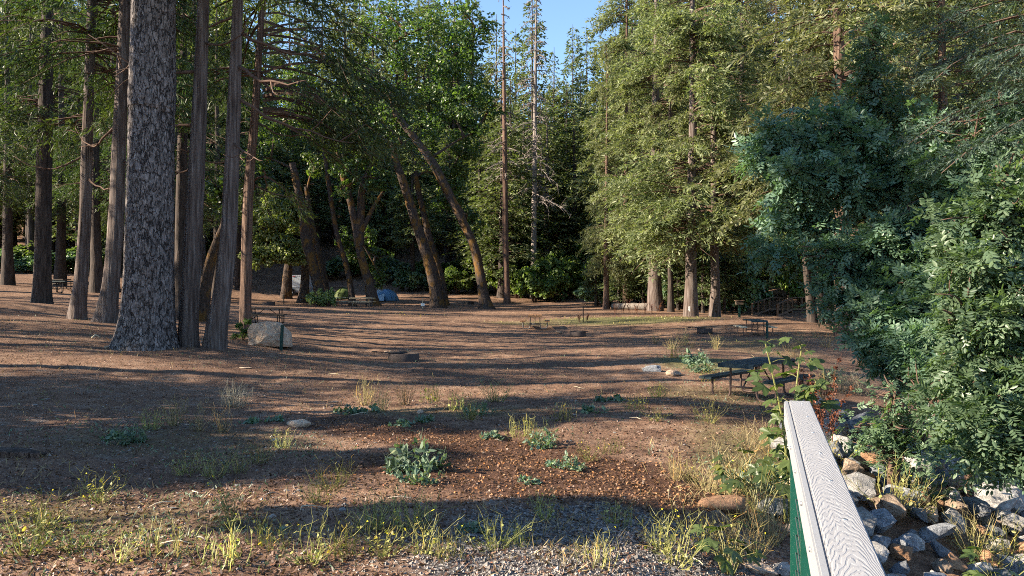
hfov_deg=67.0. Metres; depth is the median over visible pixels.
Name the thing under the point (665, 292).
shrub
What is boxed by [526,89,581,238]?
conifer tree
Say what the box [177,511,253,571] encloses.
weed tuft
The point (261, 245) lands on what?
shrub
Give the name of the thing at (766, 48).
conifer tree
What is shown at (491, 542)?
mustard weed
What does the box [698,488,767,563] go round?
dry weed
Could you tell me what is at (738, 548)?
mustard weed
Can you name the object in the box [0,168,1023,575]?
ground
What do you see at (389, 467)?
leafy weed
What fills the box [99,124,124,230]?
cedar tree
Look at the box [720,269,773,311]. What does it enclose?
shrub
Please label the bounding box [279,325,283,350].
marker post
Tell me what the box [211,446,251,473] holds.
stalky weed
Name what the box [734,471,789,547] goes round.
dry weed
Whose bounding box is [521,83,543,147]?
conifer tree
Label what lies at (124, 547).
mustard weed
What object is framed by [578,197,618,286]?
shrub
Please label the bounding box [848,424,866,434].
rock
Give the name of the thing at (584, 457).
mustard weed
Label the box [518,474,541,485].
weed
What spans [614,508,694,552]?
mustard weed
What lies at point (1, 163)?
conifer tree
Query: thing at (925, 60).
cedar tree
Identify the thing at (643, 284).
shrub
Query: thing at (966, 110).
conifer tree
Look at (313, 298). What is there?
shrub
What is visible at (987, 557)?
rock
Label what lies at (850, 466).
rock
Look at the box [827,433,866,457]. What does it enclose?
leafy weed
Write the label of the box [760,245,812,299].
cedar tree
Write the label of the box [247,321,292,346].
boulder
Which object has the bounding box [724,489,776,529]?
mustard weed
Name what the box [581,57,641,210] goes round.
conifer tree
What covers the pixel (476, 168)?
conifer tree
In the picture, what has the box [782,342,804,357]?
straw clump
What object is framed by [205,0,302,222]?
conifer tree
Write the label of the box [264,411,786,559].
bark chips
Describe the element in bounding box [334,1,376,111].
conifer tree
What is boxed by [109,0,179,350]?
pine tree
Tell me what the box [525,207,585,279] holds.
shrub
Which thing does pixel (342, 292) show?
tent
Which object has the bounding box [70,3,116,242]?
conifer tree
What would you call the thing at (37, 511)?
mustard weed
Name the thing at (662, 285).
cedar tree
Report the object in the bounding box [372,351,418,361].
fire ring
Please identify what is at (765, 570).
rock
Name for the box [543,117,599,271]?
conifer tree
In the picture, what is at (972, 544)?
straw clump
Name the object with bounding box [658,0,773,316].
cedar tree
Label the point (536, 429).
stalky weed
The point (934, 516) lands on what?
rock
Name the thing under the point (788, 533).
rock
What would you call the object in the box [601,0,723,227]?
cedar tree
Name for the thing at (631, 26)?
conifer tree
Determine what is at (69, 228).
conifer tree
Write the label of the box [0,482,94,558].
mustard weed
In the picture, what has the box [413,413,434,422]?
weed
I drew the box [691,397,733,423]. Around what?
mustard weed
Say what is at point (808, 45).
conifer tree
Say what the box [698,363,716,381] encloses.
weed tuft
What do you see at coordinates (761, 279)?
cedar tree
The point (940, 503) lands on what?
rock
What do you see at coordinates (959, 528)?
rock
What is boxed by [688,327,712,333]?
fire ring
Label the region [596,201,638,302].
cedar tree
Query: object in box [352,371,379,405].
dry weed
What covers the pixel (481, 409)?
leafy weed
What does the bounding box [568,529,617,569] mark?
weed tuft
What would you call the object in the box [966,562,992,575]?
rock
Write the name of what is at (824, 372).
leafy weed
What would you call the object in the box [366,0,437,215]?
conifer tree
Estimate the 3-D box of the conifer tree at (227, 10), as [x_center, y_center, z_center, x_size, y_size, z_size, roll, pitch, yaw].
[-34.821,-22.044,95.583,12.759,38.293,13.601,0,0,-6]
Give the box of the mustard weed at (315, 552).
[245,502,361,566]
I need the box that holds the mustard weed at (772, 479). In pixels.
[737,458,779,489]
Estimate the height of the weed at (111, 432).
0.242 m
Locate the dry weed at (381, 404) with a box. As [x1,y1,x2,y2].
[365,381,392,411]
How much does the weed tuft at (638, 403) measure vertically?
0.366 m
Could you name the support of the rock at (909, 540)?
on the ground at (468, 332)
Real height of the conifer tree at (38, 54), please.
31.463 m
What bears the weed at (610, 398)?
on the ground at (468, 332)
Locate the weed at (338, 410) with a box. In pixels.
[331,404,356,414]
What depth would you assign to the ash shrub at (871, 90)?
14.39 m
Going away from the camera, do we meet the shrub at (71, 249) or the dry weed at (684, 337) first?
the dry weed at (684, 337)
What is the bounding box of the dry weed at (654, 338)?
[648,334,660,343]
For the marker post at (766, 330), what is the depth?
32.97 m
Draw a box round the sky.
[68,0,983,122]
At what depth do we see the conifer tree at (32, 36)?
92.04 m
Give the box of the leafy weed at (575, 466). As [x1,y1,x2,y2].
[553,450,586,471]
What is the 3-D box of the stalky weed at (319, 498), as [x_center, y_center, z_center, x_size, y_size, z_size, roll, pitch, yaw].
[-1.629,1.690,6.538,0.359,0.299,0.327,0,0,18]
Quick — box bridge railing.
[784,400,885,575]
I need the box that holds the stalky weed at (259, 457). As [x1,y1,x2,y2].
[240,440,280,464]
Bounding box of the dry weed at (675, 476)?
[659,448,690,481]
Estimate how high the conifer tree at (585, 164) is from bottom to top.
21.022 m
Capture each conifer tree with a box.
[0,0,22,248]
[0,0,82,252]
[0,3,72,246]
[0,19,55,247]
[0,66,25,236]
[3,1,72,212]
[10,8,72,239]
[17,6,74,245]
[19,7,74,180]
[24,0,107,248]
[56,2,104,145]
[65,6,109,225]
[70,2,124,272]
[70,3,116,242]
[176,42,225,240]
[177,0,247,275]
[189,0,279,220]
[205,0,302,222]
[209,3,248,232]
[248,0,293,162]
[251,5,291,168]
[254,104,287,217]
[260,0,319,190]
[267,101,305,189]
[270,111,312,235]
[278,126,339,234]
[280,1,326,120]
[283,114,313,178]
[288,121,349,248]
[293,0,340,137]
[297,0,371,225]
[309,123,361,245]
[314,4,351,88]
[330,0,410,204]
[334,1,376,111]
[338,114,381,230]
[341,1,383,146]
[342,138,404,274]
[347,129,416,258]
[361,14,390,113]
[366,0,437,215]
[368,130,416,257]
[378,123,446,290]
[391,0,441,152]
[398,0,469,197]
[402,122,434,247]
[409,0,490,248]
[409,4,447,159]
[422,6,470,137]
[426,126,471,278]
[426,126,474,257]
[440,0,500,172]
[440,122,517,292]
[453,135,493,250]
[455,15,483,134]
[458,84,551,297]
[466,54,490,143]
[473,81,550,262]
[477,120,527,249]
[490,104,557,268]
[512,107,586,266]
[518,106,537,157]
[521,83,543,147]
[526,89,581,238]
[540,83,592,225]
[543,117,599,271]
[562,115,598,249]
[567,129,612,282]
[568,77,592,138]
[581,51,619,163]
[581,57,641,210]
[589,16,650,242]
[612,0,650,76]
[612,17,648,164]
[619,5,681,203]
[696,25,734,224]
[706,14,777,181]
[719,0,765,112]
[733,0,779,113]
[751,18,784,76]
[761,0,786,44]
[774,2,795,75]
[778,16,796,105]
[780,9,813,110]
[788,0,847,274]
[913,14,997,118]
[948,15,997,118]
[996,11,1023,162]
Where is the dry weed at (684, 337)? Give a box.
[672,328,690,344]
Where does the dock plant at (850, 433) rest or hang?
on the ground at (468, 332)
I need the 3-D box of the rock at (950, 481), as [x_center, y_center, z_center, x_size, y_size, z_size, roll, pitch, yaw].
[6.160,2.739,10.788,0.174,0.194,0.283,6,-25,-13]
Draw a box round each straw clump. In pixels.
[667,456,728,494]
[710,429,766,473]
[716,417,771,450]
[724,512,784,555]
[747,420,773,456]
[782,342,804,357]
[786,325,813,342]
[803,325,828,337]
[815,327,838,347]
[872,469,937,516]
[931,501,1022,561]
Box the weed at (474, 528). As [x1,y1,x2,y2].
[456,520,485,533]
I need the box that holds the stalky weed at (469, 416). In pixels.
[450,390,486,419]
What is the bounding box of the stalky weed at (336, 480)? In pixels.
[306,453,356,490]
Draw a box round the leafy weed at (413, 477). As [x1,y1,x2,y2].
[389,452,445,484]
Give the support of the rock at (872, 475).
on the ground at (468, 332)
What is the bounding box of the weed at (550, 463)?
[543,459,565,467]
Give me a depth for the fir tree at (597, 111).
103.91 m
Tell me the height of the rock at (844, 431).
0.460 m
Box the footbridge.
[751,297,830,315]
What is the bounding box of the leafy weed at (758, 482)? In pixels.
[724,455,783,492]
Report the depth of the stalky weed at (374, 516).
5.57 m
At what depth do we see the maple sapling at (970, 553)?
7.25 m
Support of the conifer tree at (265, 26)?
on the ground at (468, 332)
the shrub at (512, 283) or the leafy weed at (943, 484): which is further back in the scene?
the shrub at (512, 283)
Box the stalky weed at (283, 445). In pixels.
[269,428,295,449]
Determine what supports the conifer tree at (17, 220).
on the ground at (468, 332)
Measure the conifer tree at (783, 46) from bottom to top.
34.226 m
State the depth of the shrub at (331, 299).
64.49 m
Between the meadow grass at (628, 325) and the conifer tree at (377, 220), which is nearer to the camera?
the meadow grass at (628, 325)
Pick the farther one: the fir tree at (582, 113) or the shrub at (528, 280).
the fir tree at (582, 113)
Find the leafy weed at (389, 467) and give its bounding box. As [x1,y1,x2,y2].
[382,452,413,473]
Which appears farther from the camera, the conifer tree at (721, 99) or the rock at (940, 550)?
the conifer tree at (721, 99)
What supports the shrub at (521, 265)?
on the ground at (468, 332)
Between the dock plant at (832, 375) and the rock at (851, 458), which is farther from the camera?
the dock plant at (832, 375)
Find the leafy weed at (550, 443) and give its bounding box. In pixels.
[522,421,560,449]
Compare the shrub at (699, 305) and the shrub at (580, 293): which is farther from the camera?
the shrub at (580, 293)
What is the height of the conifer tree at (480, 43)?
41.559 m
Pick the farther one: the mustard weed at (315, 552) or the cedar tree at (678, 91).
the cedar tree at (678, 91)
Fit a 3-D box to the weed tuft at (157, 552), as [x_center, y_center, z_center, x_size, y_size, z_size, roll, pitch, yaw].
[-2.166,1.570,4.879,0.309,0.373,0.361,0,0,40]
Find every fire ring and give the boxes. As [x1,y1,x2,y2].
[262,301,280,305]
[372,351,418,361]
[464,301,473,304]
[569,330,596,336]
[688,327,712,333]
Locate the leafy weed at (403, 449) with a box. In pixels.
[388,429,450,471]
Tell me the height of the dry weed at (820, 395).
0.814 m
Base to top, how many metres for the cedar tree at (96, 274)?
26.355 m
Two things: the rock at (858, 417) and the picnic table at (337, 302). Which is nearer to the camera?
the rock at (858, 417)
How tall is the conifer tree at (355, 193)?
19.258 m
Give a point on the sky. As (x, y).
(560, 16)
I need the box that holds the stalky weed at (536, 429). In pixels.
[510,417,557,445]
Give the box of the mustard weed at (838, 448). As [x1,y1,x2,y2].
[829,435,861,467]
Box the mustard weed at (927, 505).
[887,468,943,515]
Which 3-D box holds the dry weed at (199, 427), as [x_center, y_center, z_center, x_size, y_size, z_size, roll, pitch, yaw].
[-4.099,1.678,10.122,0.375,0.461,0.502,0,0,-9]
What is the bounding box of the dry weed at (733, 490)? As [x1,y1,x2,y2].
[700,438,756,494]
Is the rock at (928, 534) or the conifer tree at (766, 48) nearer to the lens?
the rock at (928, 534)
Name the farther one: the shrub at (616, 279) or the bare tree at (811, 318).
the shrub at (616, 279)
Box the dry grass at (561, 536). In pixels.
[0,318,830,575]
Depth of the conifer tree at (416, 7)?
149.70 m
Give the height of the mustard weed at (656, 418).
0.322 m
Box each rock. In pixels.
[287,419,310,427]
[642,365,660,371]
[665,370,680,376]
[698,495,745,514]
[703,510,729,522]
[742,559,777,575]
[758,497,787,515]
[770,434,788,458]
[770,562,789,575]
[784,524,789,536]
[803,395,832,416]
[804,400,823,415]
[820,416,850,442]
[828,440,846,460]
[830,434,855,453]
[832,398,845,410]
[836,409,852,418]
[841,457,861,466]
[841,458,864,474]
[843,472,875,500]
[848,411,874,424]
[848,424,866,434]
[849,490,858,505]
[854,452,884,468]
[857,506,876,536]
[864,472,874,477]
[867,494,906,520]
[869,464,887,486]
[870,508,896,533]
[871,535,890,547]
[872,541,888,563]
[878,487,910,511]
[882,484,920,506]
[887,543,912,562]
[888,560,909,573]
[891,534,920,552]
[898,474,906,486]
[900,532,925,550]
[903,457,932,473]
[903,529,919,536]
[910,506,927,522]
[918,523,955,542]
[921,491,930,505]
[923,506,938,524]
[924,475,936,487]
[924,572,946,575]
[929,500,944,510]
[930,540,952,558]
[931,558,953,573]
[932,463,944,470]
[935,469,949,478]
[937,478,946,486]
[938,454,960,462]
[941,458,954,467]
[941,507,966,534]
[942,499,969,515]
[943,552,967,572]
[946,476,964,490]
[946,519,961,537]
[949,487,961,501]
[962,496,990,517]
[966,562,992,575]
[969,524,988,537]
[974,482,1018,512]
[976,516,1001,526]
[980,547,1003,567]
[984,525,1005,538]
[987,537,1010,549]
[990,566,1011,575]
[995,509,1010,517]
[996,554,1017,572]
[997,513,1023,537]
[1008,483,1023,504]
[1010,499,1023,513]
[1012,554,1023,575]
[1014,541,1023,553]
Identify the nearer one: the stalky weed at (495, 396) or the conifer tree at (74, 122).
the stalky weed at (495, 396)
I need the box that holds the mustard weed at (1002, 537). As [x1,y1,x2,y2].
[958,510,1023,570]
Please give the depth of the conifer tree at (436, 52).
173.34 m
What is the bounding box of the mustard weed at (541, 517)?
[527,480,567,521]
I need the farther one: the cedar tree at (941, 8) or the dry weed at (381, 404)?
the cedar tree at (941, 8)
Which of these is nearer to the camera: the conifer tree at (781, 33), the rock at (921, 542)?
the rock at (921, 542)
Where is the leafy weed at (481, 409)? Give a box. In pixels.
[460,397,497,415]
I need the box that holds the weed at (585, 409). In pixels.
[578,403,609,413]
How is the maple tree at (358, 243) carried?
on the ground at (468, 332)
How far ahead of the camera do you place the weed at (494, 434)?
9.78 m
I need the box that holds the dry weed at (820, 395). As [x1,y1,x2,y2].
[809,370,835,399]
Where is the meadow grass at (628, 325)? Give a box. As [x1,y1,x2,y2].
[334,310,795,346]
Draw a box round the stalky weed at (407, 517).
[372,476,463,532]
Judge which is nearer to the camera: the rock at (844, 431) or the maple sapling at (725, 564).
the maple sapling at (725, 564)
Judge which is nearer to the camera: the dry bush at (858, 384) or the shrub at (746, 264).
the dry bush at (858, 384)
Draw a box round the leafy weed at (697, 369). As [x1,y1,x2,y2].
[682,355,714,372]
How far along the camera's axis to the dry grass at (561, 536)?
6.57 m
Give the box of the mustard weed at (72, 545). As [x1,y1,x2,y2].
[19,499,120,555]
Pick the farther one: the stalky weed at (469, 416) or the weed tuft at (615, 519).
the stalky weed at (469, 416)
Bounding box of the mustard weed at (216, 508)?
[206,468,279,530]
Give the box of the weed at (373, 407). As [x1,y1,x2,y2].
[354,402,382,413]
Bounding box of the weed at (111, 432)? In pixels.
[98,429,135,440]
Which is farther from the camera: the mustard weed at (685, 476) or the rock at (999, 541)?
the rock at (999, 541)
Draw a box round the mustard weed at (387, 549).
[347,505,421,559]
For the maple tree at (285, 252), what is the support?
on the ground at (468, 332)
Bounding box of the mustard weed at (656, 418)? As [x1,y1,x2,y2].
[635,404,673,421]
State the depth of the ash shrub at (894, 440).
9.31 m
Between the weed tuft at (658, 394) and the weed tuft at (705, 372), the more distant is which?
the weed tuft at (705, 372)
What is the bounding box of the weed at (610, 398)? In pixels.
[593,393,625,401]
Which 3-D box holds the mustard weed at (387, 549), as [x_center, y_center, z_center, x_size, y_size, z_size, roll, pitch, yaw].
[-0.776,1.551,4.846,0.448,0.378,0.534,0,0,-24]
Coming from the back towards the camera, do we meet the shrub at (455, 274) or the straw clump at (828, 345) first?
the shrub at (455, 274)
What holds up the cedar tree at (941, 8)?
on the ground at (468, 332)
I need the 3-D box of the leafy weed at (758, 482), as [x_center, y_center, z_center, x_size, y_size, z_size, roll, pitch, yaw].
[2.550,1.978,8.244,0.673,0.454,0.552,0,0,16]
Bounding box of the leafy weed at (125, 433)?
[104,423,147,445]
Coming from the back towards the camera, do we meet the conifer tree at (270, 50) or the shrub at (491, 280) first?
the conifer tree at (270, 50)
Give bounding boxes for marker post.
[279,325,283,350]
[766,322,767,338]
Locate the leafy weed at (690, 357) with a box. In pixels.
[677,344,706,363]
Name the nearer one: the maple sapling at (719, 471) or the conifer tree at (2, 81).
the maple sapling at (719, 471)
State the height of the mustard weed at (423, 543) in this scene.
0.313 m
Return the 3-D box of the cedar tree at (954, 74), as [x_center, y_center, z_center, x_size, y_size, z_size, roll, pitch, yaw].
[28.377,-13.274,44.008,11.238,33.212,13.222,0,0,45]
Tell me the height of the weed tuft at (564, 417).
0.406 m
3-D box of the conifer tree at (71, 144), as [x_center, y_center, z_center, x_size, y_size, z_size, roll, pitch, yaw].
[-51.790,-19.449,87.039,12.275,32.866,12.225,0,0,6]
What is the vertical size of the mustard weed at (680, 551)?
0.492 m
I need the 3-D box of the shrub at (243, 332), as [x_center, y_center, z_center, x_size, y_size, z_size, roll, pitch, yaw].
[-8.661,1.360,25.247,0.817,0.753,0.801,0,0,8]
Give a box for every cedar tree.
[0,0,52,284]
[0,0,223,319]
[0,0,230,322]
[0,7,72,252]
[0,59,26,216]
[0,150,19,192]
[13,4,104,285]
[25,2,126,292]
[57,2,127,291]
[73,0,440,328]
[88,0,297,346]
[92,39,205,232]
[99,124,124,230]
[124,106,221,240]
[174,1,244,228]
[175,3,187,319]
[179,0,365,349]
[203,1,261,296]
[203,82,272,289]
[562,0,681,302]
[575,43,632,309]
[580,216,613,306]
[585,0,709,310]
[589,0,771,316]
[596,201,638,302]
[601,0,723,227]
[621,190,646,302]
[628,0,707,311]
[646,254,675,307]
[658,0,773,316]
[661,222,697,309]
[664,1,754,254]
[677,193,726,312]
[680,0,785,263]
[699,191,752,313]
[700,0,961,337]
[719,0,816,287]
[719,149,764,278]
[750,0,852,291]
[755,181,783,287]
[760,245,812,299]
[778,0,929,227]
[817,0,972,239]
[825,0,1023,224]
[918,0,1023,168]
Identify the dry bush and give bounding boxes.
[217,377,252,408]
[821,363,861,393]
[844,370,879,395]
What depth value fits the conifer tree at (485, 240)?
80.12 m
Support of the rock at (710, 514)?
on the ground at (468, 332)
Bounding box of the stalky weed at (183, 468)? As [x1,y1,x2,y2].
[159,451,201,475]
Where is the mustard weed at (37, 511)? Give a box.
[0,485,93,531]
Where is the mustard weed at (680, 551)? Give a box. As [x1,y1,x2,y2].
[644,498,707,569]
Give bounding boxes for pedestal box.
[734,300,744,317]
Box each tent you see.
[335,287,347,298]
[376,289,398,300]
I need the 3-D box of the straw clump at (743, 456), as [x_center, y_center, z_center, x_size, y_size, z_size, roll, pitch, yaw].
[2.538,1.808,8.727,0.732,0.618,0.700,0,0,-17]
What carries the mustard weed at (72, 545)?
on the ground at (468, 332)
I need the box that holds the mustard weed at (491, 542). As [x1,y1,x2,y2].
[454,509,539,551]
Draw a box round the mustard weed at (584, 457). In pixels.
[573,434,606,461]
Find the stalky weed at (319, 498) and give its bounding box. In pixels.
[297,472,343,504]
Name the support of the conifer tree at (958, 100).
on the ground at (468, 332)
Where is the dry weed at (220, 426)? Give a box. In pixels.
[203,402,232,433]
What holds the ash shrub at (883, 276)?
on the ground at (468, 332)
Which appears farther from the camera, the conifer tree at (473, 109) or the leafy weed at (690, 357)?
the conifer tree at (473, 109)
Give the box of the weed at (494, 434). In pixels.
[479,429,503,440]
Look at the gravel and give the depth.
5.33 m
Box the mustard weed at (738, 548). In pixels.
[708,515,768,565]
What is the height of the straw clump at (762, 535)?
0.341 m
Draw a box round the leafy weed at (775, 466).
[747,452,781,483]
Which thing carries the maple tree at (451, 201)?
on the ground at (468, 332)
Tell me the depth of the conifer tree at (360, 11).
151.47 m
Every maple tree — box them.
[199,175,242,321]
[236,182,309,302]
[241,62,340,306]
[272,220,299,298]
[300,149,331,294]
[302,85,358,305]
[326,95,409,305]
[339,0,462,307]
[392,0,507,308]
[414,133,480,305]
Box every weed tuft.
[131,512,200,560]
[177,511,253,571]
[245,507,298,552]
[315,513,370,561]
[419,382,441,402]
[429,525,465,561]
[447,388,470,410]
[501,520,539,547]
[504,414,535,439]
[549,398,576,421]
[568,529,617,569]
[599,435,625,454]
[599,499,648,528]
[621,395,648,409]
[647,383,671,397]
[666,340,687,358]
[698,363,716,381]
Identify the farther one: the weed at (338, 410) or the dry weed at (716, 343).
the dry weed at (716, 343)
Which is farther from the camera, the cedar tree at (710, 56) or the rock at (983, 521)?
the cedar tree at (710, 56)
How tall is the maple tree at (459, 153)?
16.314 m
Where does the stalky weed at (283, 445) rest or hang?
on the ground at (468, 332)
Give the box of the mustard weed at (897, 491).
[838,452,938,508]
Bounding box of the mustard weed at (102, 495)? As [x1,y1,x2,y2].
[69,459,129,503]
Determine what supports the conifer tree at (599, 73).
on the ground at (468, 332)
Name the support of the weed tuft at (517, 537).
on the ground at (468, 332)
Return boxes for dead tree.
[483,0,520,303]
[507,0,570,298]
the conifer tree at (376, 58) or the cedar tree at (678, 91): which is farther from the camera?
the conifer tree at (376, 58)
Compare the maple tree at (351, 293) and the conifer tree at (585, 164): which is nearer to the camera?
the maple tree at (351, 293)
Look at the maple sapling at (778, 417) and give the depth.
7.39 m
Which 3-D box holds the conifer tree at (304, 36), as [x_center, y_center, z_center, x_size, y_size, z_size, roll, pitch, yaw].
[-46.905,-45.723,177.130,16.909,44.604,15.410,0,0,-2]
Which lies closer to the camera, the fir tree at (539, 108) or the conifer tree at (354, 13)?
the fir tree at (539, 108)
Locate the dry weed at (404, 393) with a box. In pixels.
[392,380,417,405]
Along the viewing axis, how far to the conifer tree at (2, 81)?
87.75 m
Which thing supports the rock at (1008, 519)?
on the ground at (468, 332)
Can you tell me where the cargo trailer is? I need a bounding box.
[292,275,312,295]
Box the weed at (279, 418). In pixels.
[266,414,285,421]
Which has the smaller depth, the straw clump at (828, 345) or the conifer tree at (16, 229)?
the straw clump at (828, 345)
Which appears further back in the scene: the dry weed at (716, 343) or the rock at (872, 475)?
the dry weed at (716, 343)
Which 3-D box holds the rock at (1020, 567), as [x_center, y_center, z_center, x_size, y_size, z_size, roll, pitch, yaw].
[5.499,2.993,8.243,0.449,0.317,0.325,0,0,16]
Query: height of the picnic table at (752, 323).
0.759 m
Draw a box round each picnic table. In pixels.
[52,281,72,292]
[251,307,290,322]
[335,297,356,305]
[349,298,375,306]
[520,315,549,328]
[699,357,814,401]
[733,319,777,335]
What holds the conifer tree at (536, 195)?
on the ground at (468, 332)
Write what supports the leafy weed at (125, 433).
on the ground at (468, 332)
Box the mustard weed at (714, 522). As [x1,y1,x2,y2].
[668,500,746,549]
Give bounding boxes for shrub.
[0,248,33,271]
[13,244,33,260]
[14,256,53,272]
[52,250,102,272]
[66,246,104,269]
[206,235,213,256]
[230,318,251,339]
[252,238,279,258]
[305,288,325,306]
[321,287,335,306]
[325,255,349,278]
[343,248,379,275]
[378,255,409,281]
[392,265,427,290]
[415,259,449,278]
[444,249,487,288]
[444,266,472,293]
[462,236,498,294]
[493,262,526,297]
[513,256,572,301]
[515,243,542,268]
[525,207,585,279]
[528,251,577,299]
[550,248,586,296]
[571,241,615,287]
[573,286,616,304]
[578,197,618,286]
[597,250,639,302]
[615,275,646,302]
[634,252,698,305]
[661,269,700,307]
[663,243,729,308]
[697,182,771,258]
[697,242,760,309]
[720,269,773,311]
[724,91,940,423]
[727,193,781,286]
[729,165,981,456]
[750,226,832,307]
[820,3,932,421]
[831,376,941,501]
[863,317,1023,496]
[879,85,1023,250]
[896,131,1023,506]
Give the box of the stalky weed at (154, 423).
[137,406,169,430]
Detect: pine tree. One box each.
[0,0,127,303]
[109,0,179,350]
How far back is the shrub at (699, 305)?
61.36 m
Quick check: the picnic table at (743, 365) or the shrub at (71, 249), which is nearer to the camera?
the picnic table at (743, 365)
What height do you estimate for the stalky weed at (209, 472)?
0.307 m
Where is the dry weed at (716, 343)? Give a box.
[709,334,724,349]
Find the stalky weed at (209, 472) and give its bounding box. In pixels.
[192,450,234,479]
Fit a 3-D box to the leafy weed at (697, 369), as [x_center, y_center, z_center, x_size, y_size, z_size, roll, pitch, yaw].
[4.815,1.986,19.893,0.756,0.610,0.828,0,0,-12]
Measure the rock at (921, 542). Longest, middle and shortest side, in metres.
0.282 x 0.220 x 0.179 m
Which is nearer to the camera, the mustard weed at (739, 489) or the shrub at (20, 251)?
the mustard weed at (739, 489)
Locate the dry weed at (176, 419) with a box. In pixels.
[152,394,190,426]
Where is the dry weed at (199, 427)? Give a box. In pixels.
[183,402,213,431]
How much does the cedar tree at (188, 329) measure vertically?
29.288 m
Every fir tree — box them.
[469,14,519,236]
[486,31,530,146]
[507,0,557,217]
[520,101,564,232]
[538,52,571,248]
[557,76,576,152]
[558,28,588,131]
[562,105,589,232]
[565,27,603,137]
[586,101,602,255]
[879,0,1023,295]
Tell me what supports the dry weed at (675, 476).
on the ground at (468, 332)
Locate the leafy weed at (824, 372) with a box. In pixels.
[818,363,850,383]
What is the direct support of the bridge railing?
on the ground at (468, 332)
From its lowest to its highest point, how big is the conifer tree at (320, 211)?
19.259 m
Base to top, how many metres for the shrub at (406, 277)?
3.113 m
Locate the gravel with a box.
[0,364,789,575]
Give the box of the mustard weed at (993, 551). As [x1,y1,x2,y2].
[948,511,1023,575]
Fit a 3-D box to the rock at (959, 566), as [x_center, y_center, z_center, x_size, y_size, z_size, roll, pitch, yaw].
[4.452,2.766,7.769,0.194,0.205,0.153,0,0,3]
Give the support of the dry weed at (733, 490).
on the ground at (468, 332)
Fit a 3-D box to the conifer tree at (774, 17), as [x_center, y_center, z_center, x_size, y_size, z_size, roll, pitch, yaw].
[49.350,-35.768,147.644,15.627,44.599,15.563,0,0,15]
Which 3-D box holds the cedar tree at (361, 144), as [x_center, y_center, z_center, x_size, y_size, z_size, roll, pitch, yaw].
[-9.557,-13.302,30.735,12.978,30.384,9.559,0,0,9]
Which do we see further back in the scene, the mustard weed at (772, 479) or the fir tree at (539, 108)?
the fir tree at (539, 108)
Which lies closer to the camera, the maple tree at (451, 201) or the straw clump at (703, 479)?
the straw clump at (703, 479)
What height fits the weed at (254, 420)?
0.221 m
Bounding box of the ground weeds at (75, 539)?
[0,315,827,575]
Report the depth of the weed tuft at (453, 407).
12.52 m
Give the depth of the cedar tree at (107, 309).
26.82 m
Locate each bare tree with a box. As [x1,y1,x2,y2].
[765,58,816,322]
[809,59,825,323]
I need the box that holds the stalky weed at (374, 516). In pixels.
[340,485,400,533]
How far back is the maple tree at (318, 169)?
69.74 m
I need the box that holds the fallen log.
[611,303,646,309]
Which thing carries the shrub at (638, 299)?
on the ground at (468, 332)
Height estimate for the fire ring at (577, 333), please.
0.384 m
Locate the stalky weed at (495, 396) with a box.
[477,377,513,401]
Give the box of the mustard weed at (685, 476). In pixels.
[670,447,713,485]
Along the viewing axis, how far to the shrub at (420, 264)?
89.43 m
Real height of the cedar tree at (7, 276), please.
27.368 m
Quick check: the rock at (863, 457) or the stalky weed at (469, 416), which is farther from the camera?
the stalky weed at (469, 416)
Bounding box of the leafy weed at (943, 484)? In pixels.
[900,461,959,502]
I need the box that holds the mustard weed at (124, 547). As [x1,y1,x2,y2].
[74,515,146,566]
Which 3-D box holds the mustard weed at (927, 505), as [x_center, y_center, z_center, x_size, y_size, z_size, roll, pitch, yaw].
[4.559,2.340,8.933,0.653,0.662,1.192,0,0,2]
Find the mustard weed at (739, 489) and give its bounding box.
[724,453,768,493]
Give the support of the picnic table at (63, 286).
on the ground at (468, 332)
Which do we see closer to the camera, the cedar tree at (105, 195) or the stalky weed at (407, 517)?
the stalky weed at (407, 517)
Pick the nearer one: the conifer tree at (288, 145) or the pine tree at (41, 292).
the pine tree at (41, 292)
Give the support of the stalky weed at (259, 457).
on the ground at (468, 332)
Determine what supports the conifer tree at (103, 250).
on the ground at (468, 332)
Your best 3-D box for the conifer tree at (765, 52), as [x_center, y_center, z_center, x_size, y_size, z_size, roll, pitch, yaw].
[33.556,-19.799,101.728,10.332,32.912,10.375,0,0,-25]
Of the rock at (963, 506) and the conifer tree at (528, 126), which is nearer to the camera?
the rock at (963, 506)
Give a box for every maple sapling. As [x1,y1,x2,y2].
[689,521,768,575]
[709,440,789,515]
[745,336,841,523]
[959,546,1023,575]
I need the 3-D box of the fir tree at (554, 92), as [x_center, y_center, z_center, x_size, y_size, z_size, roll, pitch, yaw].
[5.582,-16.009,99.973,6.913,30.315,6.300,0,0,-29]
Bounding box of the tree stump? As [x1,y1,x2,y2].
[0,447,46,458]
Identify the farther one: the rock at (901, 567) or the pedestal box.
the pedestal box
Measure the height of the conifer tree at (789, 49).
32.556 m
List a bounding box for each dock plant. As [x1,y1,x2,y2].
[794,354,841,427]
[807,371,854,439]
[838,415,858,442]
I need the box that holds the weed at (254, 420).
[238,416,268,423]
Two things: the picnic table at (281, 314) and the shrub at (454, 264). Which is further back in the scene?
the shrub at (454, 264)
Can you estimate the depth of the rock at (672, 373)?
19.12 m
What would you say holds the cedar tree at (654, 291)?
on the ground at (468, 332)
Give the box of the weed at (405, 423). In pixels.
[388,418,416,426]
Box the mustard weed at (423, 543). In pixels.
[381,507,463,554]
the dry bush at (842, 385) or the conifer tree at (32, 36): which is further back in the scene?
the conifer tree at (32, 36)
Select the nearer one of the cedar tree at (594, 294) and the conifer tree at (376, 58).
the cedar tree at (594, 294)
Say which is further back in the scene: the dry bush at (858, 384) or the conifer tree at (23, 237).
the conifer tree at (23, 237)

